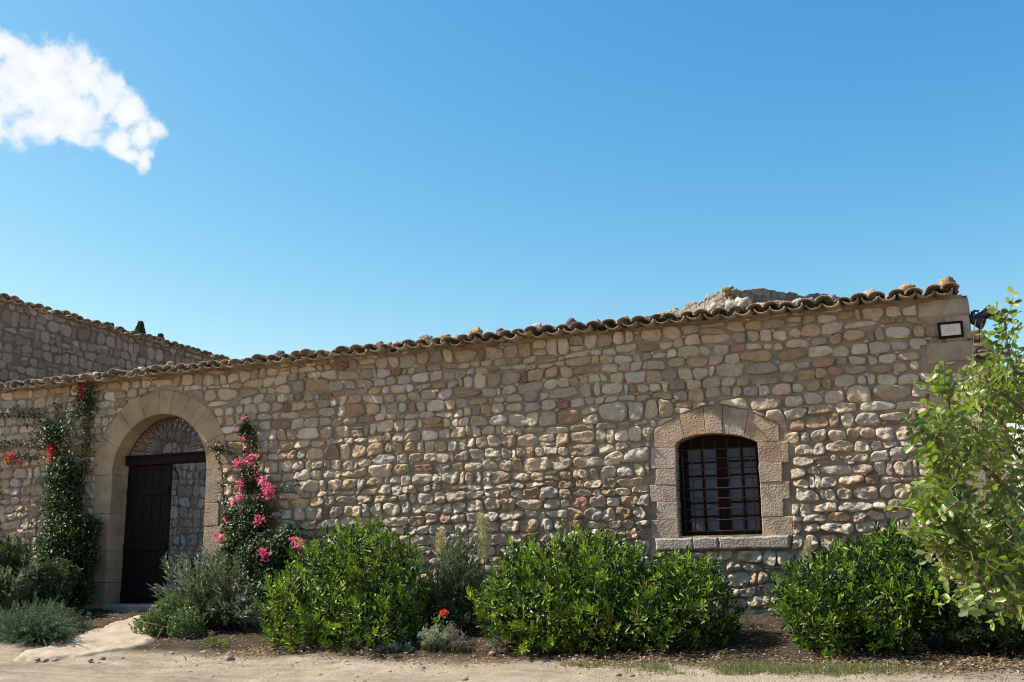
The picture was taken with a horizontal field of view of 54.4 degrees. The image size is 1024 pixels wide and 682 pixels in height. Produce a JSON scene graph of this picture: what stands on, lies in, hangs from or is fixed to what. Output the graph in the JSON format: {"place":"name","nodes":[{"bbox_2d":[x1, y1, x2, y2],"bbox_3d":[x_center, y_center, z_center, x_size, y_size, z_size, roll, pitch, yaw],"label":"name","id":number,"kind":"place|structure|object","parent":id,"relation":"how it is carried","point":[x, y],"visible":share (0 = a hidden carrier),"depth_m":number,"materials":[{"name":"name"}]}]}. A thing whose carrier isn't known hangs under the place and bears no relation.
{"place":"outdoors","nodes":[
{"label":"outdoors","id":0,"kind":"place"},
{"bbox_2d":[13,615,171,661],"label":"path","id":1,"kind":"structure","parent":0,"point":[115,636],"depth_m":12.35,"materials":[{"name":"concrete"}]},
{"bbox_2d":[0,600,1023,681],"bbox_3d":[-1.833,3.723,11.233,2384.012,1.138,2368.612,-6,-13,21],"label":"ground","id":2,"kind":"structure","parent":0,"point":[235,670],"depth_m":10.14,"materials":[{"name":"beige soil"}]},
{"bbox_2d":[0,536,40,620],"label":"oleander","id":3,"kind":"object","parent":2,"relation":"on","point":[21,589],"visible":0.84,"depth_m":14.90,"materials":[{"name":"green plant"}]},
{"bbox_2d":[0,535,81,617],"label":"shrub","id":4,"kind":"object","parent":2,"relation":"on","point":[48,575],"visible":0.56,"depth_m":15.19,"materials":[{"name":"green plant"}]},
{"bbox_2d":[0,591,89,646],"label":"lavender bush","id":5,"kind":"object","parent":2,"relation":"on","point":[32,624],"visible":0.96,"depth_m":12.77,"materials":[{"name":"green plant"}]},
{"bbox_2d":[0,380,104,611],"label":"bougainvillea","id":6,"kind":"object","parent":2,"relation":"on","point":[68,540],"visible":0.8,"depth_m":16.36,"materials":[{"name":"green plant"}]},
{"bbox_2d":[47,601,92,632],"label":"lavender bush","id":7,"kind":"object","parent":2,"relation":"on","point":[83,624],"visible":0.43,"depth_m":13.84,"materials":[{"name":"green plant"}]},
{"bbox_2d":[0,293,230,592],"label":"stone building","id":8,"kind":"structure","parent":2,"relation":"on","point":[39,341],"depth_m":21.06,"materials":[{"name":"stone"}]},
{"bbox_2d":[135,320,145,333],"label":"cypress tree","id":9,"kind":"object","parent":2,"relation":"on","point":[140,327],"visible":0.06,"depth_m":87.85,"materials":[{"name":"green plant"}]},
{"bbox_2d":[128,590,213,638],"bbox_3d":[-4.446,3.605,13.055,1.141,0.664,0.629,-8,-14,29],"label":"shrub","id":10,"kind":"object","parent":2,"relation":"on","point":[159,624],"visible":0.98,"depth_m":12.96,"materials":[{"name":"green plant"}]},
{"bbox_2d":[175,556,203,587],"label":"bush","id":11,"kind":"object","parent":2,"relation":"on","point":[192,560],"visible":0.02,"depth_m":19.26,"materials":[{"name":"green plant"}]},
{"bbox_2d":[148,538,270,631],"bbox_3d":[-4.203,3.449,13.685,2.802,1.440,1.419,-6,-13,21],"label":"oleander","id":12,"kind":"object","parent":2,"relation":"on","point":[208,593],"visible":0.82,"depth_m":13.33,"materials":[{"name":"green plant"}]},
{"bbox_2d":[196,632,232,649],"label":"yellow flower plant","id":13,"kind":"object","parent":2,"relation":"on","point":[213,643],"visible":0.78,"depth_m":11.92,"materials":[{"name":"green plant"}]},
{"bbox_2d":[208,412,304,620],"bbox_3d":[-3.814,2.608,14.885,2.242,3.285,0.887,-13,-17,43],"label":"bougainvillea","id":14,"kind":"object","parent":2,"relation":"on","point":[248,523],"visible":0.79,"depth_m":14.81,"materials":[{"name":"green plant"}]},
{"bbox_2d":[261,643,282,648],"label":"green weed","id":15,"kind":"object","parent":2,"relation":"on","point":[276,646],"visible":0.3,"depth_m":11.55,"materials":[{"name":"green plant"}]},
{"bbox_2d":[253,514,439,652],"bbox_3d":[-2.039,2.894,12.087,2.317,1.633,2.150,-6,-13,21],"label":"shrub","id":16,"kind":"object","parent":2,"relation":"on","point":[354,594],"visible":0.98,"depth_m":11.71,"materials":[{"name":"green plant"}]},
{"bbox_2d":[369,636,413,653],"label":"grey plant","id":17,"kind":"object","parent":2,"relation":"on","point":[393,647],"visible":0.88,"depth_m":11.01,"materials":[{"name":"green plant"}]},
{"bbox_2d":[417,625,449,652],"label":"sage plant","id":18,"kind":"object","parent":2,"relation":"on","point":[430,638],"visible":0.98,"depth_m":10.97,"materials":[{"name":"green plant"}]},
{"bbox_2d":[432,523,448,559],"bbox_3d":[-0.924,3.039,13.077,0.290,1.289,0.280,-6,-13,21],"label":"feathery plume","id":19,"kind":"object","parent":2,"relation":"on","point":[441,536],"visible":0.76,"depth_m":13.14,"materials":[{"name":"beige plant"}]},
{"bbox_2d":[431,609,449,632],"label":"red flower","id":20,"kind":"object","parent":2,"relation":"on","point":[443,612],"visible":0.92,"depth_m":11.32,"materials":[{"name":"green plant"}]},
{"bbox_2d":[412,526,490,632],"bbox_3d":[-0.756,3.055,12.467,1.050,1.442,1.769,2,-13,-13],"label":"oleander","id":21,"kind":"object","parent":2,"relation":"on","point":[456,579],"visible":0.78,"depth_m":12.15,"materials":[{"name":"green plant"}]},
{"bbox_2d":[427,621,477,653],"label":"dry lavender","id":22,"kind":"object","parent":2,"relation":"on","point":[458,641],"visible":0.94,"depth_m":10.90,"materials":[{"name":"grey plant"}]},
{"bbox_2d":[476,508,491,587],"bbox_3d":[-0.363,2.888,12.873,0.310,1.479,0.292,-6,-13,21],"label":"feathery plume","id":23,"kind":"object","parent":2,"relation":"on","point":[483,526],"visible":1,"depth_m":12.93,"materials":[{"name":"beige plant"}]},
{"bbox_2d":[473,630,507,654],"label":"sage plant","id":24,"kind":"object","parent":2,"relation":"on","point":[497,642],"visible":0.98,"depth_m":10.72,"materials":[{"name":"green plant"}]},
{"bbox_2d":[0,282,991,615],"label":"stone wall","id":25,"kind":"structure","parent":2,"relation":"on","point":[752,446],"depth_m":13.75,"materials":[{"name":"stone"}]},
{"bbox_2d":[120,464,172,602],"bbox_3d":[-6.013,3.151,16.308,0.890,2.227,0.124,-6,-13,21],"label":"door leaf","id":26,"kind":"structure","parent":25,"relation":"in","point":[149,488],"depth_m":16.32,"materials":[{"name":"brown wood"}]},
{"bbox_2d":[164,361,175,370],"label":"loose stone","id":27,"kind":"object","parent":25,"relation":"on","point":[171,363],"visible":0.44,"depth_m":16.34,"materials":[{"name":"beige stone"}]},
{"bbox_2d":[274,350,284,359],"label":"loose stone","id":28,"kind":"object","parent":25,"relation":"on","point":[279,352],"visible":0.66,"depth_m":15.61,"materials":[{"name":"grey stone"}]},
{"bbox_2d":[418,334,432,344],"bbox_3d":[-1.277,0.009,14.829,0.195,0.227,0.189,-6,-13,21],"label":"loose stone","id":29,"kind":"object","parent":25,"relation":"on","point":[427,337],"visible":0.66,"depth_m":14.79,"materials":[{"name":"grey stone"}]},
{"bbox_2d":[440,334,450,342],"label":"loose stone","id":30,"kind":"object","parent":25,"relation":"on","point":[445,335],"visible":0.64,"depth_m":14.58,"materials":[{"name":"beige stone"}]},
{"bbox_2d":[468,326,482,344],"bbox_3d":[-0.515,-0.072,14.538,0.213,0.271,0.228,-6,-13,21],"label":"loose stone","id":31,"kind":"object","parent":25,"relation":"on","point":[477,329],"visible":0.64,"depth_m":14.47,"materials":[{"name":"beige stone"}]},
{"bbox_2d":[496,328,503,337],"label":"loose stone","id":32,"kind":"object","parent":25,"relation":"on","point":[498,330],"visible":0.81,"depth_m":14.27,"materials":[{"name":"grey stone"}]},
{"bbox_2d":[532,323,541,335],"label":"loose stone","id":33,"kind":"object","parent":25,"relation":"on","point":[538,325],"visible":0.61,"depth_m":14.13,"materials":[{"name":"white stone"}]},
{"bbox_2d":[565,317,575,333],"bbox_3d":[0.844,-0.213,14.007,0.209,0.222,0.189,-6,-13,21],"label":"loose stone","id":34,"kind":"object","parent":25,"relation":"on","point":[570,320],"visible":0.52,"depth_m":13.94,"materials":[{"name":"grey stone"}]},
{"bbox_2d":[593,318,600,327],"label":"loose stone","id":35,"kind":"object","parent":25,"relation":"on","point":[597,325],"visible":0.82,"depth_m":13.82,"materials":[{"name":"grey stone"}]},
{"bbox_2d":[644,315,651,323],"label":"loose stone","id":36,"kind":"object","parent":25,"relation":"on","point":[645,321],"visible":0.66,"depth_m":13.58,"materials":[{"name":"grey stone"}]},
{"bbox_2d":[656,312,664,321],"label":"loose stone","id":37,"kind":"object","parent":25,"relation":"on","point":[660,319],"visible":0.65,"depth_m":13.50,"materials":[{"name":"grey stone"}]},
{"bbox_2d":[706,302,716,314],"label":"loose stone","id":38,"kind":"object","parent":25,"relation":"on","point":[711,307],"visible":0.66,"depth_m":13.24,"materials":[{"name":"white stone"}]},
{"bbox_2d":[677,434,762,535],"bbox_3d":[2.753,1.868,12.949,1.384,1.457,0.179,-6,-13,21],"label":"window","id":39,"kind":"structure","parent":25,"relation":"in","point":[719,477],"depth_m":12.99,"materials":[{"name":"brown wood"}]},
{"bbox_2d":[716,303,724,307],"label":"loose stone","id":40,"kind":"object","parent":25,"relation":"on","point":[722,305],"visible":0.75,"depth_m":13.18,"materials":[{"name":"grey stone"}]},
{"bbox_2d":[725,300,740,315],"bbox_3d":[2.935,-0.422,13.182,0.218,0.239,0.258,-6,-13,21],"label":"loose stone","id":41,"kind":"object","parent":25,"relation":"on","point":[729,303],"visible":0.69,"depth_m":13.09,"materials":[{"name":"grey stone"}]},
{"bbox_2d":[735,297,751,312],"bbox_3d":[3.031,-0.479,13.089,0.212,0.237,0.214,-1,-12,1],"label":"loose stone","id":42,"kind":"object","parent":25,"relation":"on","point":[745,302],"visible":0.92,"depth_m":13.02,"materials":[{"name":"grey stone"}]},
{"bbox_2d":[757,302,767,311],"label":"loose stone","id":43,"kind":"object","parent":25,"relation":"on","point":[760,309],"visible":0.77,"depth_m":13.02,"materials":[{"name":"grey stone"}]},
{"bbox_2d":[774,300,785,309],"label":"loose stone","id":44,"kind":"object","parent":25,"relation":"on","point":[778,302],"visible":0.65,"depth_m":12.92,"materials":[{"name":"grey stone"}]},
{"bbox_2d":[792,298,801,307],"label":"loose stone","id":45,"kind":"object","parent":25,"relation":"on","point":[795,301],"visible":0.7,"depth_m":12.83,"materials":[{"name":"grey stone"}]},
{"bbox_2d":[807,297,815,307],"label":"loose stone","id":46,"kind":"object","parent":25,"relation":"on","point":[810,305],"visible":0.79,"depth_m":12.81,"materials":[{"name":"grey stone"}]},
{"bbox_2d":[824,294,834,305],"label":"loose stone","id":47,"kind":"object","parent":25,"relation":"on","point":[828,301],"visible":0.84,"depth_m":12.69,"materials":[{"name":"grey stone"}]},
{"bbox_2d":[862,288,876,300],"bbox_3d":[4.514,-0.571,12.560,0.179,0.174,0.148,-6,-13,21],"label":"loose stone","id":48,"kind":"object","parent":25,"relation":"on","point":[872,297],"visible":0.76,"depth_m":12.51,"materials":[{"name":"grey stone"}]},
{"bbox_2d":[898,284,915,295],"bbox_3d":[4.933,-0.611,12.420,0.220,0.184,0.236,-6,-13,21],"label":"loose stone","id":49,"kind":"object","parent":25,"relation":"on","point":[905,287],"visible":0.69,"depth_m":12.35,"materials":[{"name":"beige stone"}]},
{"bbox_2d":[939,276,955,292],"bbox_3d":[5.351,-0.687,12.233,0.200,0.202,0.166,-6,-13,21],"label":"loose stone","id":50,"kind":"object","parent":25,"relation":"on","point":[947,279],"visible":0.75,"depth_m":12.19,"materials":[{"name":"beige stone"}]},
{"bbox_2d":[937,320,963,338],"bbox_3d":[5.334,-0.135,12.105,0.280,0.199,0.055,-6,-13,21],"label":"notice board","id":51,"kind":"object","parent":25,"relation":"attached to","point":[950,329],"visible":1,"depth_m":12.09,"materials":[{"name":"white paper"}]},
{"bbox_2d":[954,320,975,386],"bbox_3d":[5.476,0.207,11.980,0.356,0.924,0.012,-6,-13,21],"label":"cable","id":52,"kind":"object","parent":25,"relation":"attached to","point":[973,346],"visible":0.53,"depth_m":11.98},
{"bbox_2d":[969,312,986,329],"bbox_3d":[5.632,-0.252,12.097,0.255,0.245,0.180,-6,-13,21],"label":"floodlight","id":53,"kind":"object","parent":25,"relation":"attached to","point":[980,320],"visible":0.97,"depth_m":12.06,"materials":[{"name":"black metal"}]},
{"bbox_2d":[972,305,994,323],"bbox_3d":[5.735,-0.310,12.106,0.170,0.236,0.284,11,-17,-44],"label":"floodlight","id":54,"kind":"object","parent":25,"relation":"attached to","point":[983,312],"visible":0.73,"depth_m":12.04,"materials":[{"name":"black metal"}]},
{"bbox_2d":[0,643,1016,681],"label":"pebbles","id":55,"kind":"object","parent":2,"relation":"on","point":[231,658],"visible":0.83,"depth_m":10.43,"materials":[{"name":"stone"}]},
{"bbox_2d":[532,633,558,652],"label":"pale weed","id":56,"kind":"object","parent":2,"relation":"on","point":[545,640],"visible":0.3,"depth_m":10.59,"materials":[{"name":"green plant"}]},
{"bbox_2d":[69,611,1023,680],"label":"fallen leaves","id":57,"kind":"object","parent":2,"relation":"on","point":[956,662],"visible":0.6,"depth_m":9.80,"materials":[{"name":"brown plant"}]},
{"bbox_2d":[465,521,662,657],"bbox_3d":[0.594,2.724,11.075,2.132,1.466,2.095,-6,-13,21],"label":"shrub","id":58,"kind":"object","parent":2,"relation":"on","point":[577,606],"visible":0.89,"depth_m":10.75,"materials":[{"name":"green plant"}]},
{"bbox_2d":[601,617,637,653],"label":"pale weed","id":59,"kind":"object","parent":2,"relation":"on","point":[623,636],"visible":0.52,"depth_m":10.47,"materials":[{"name":"green plant"}]},
{"bbox_2d":[601,545,747,654],"bbox_3d":[1.712,2.767,10.758,1.573,1.115,1.985,-6,-13,21],"label":"shrub","id":60,"kind":"object","parent":2,"relation":"on","point":[684,583],"visible":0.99,"depth_m":10.39,"materials":[{"name":"green plant"}]},
{"bbox_2d":[333,644,1023,680],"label":"grass","id":61,"kind":"structure","parent":2,"relation":"on","point":[747,668],"depth_m":8.95,"materials":[{"name":"green plant"}]},
{"bbox_2d":[736,600,766,629],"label":"dry weed","id":62,"kind":"object","parent":2,"relation":"on","point":[746,623],"visible":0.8,"depth_m":11.47,"materials":[{"name":"green plant"}]},
{"bbox_2d":[667,285,838,315],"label":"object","id":63,"kind":"structure","parent":2,"relation":"on","point":[731,293],"depth_m":18.84,"materials":[{"name":"stone"}]},
{"bbox_2d":[800,536,812,589],"bbox_3d":[3.389,2.744,11.403,0.174,1.009,0.299,-6,-13,21],"label":"feathery plume","id":64,"kind":"object","parent":2,"relation":"on","point":[807,546],"visible":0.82,"depth_m":11.44,"materials":[{"name":"beige plant"}]},
{"bbox_2d":[763,517,971,658],"bbox_3d":[3.608,2.478,10.101,2.076,1.406,2.082,-6,-13,21],"label":"shrub","id":65,"kind":"object","parent":2,"relation":"on","point":[867,596],"visible":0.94,"depth_m":9.70,"materials":[{"name":"green plant"}]},
{"bbox_2d":[886,286,1023,630],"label":"carob tree","id":66,"kind":"object","parent":2,"relation":"on","point":[994,569],"visible":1,"depth_m":3.43,"materials":[{"name":"green plant"}]},
{"bbox_2d":[919,540,1023,655],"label":"shrub","id":67,"kind":"object","parent":2,"relation":"on","point":[969,632],"visible":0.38,"depth_m":9.27,"materials":[{"name":"green plant"}]},
{"bbox_2d":[971,329,1023,551],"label":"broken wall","id":68,"kind":"structure","parent":2,"relation":"on","point":[979,348],"depth_m":13.54,"materials":[{"name":"stone"}]},
{"bbox_2d":[0,0,1023,522],"label":"sky","id":69,"kind":"structure","parent":0,"point":[234,179],"materials":[{"name":"blue"}]}
]}

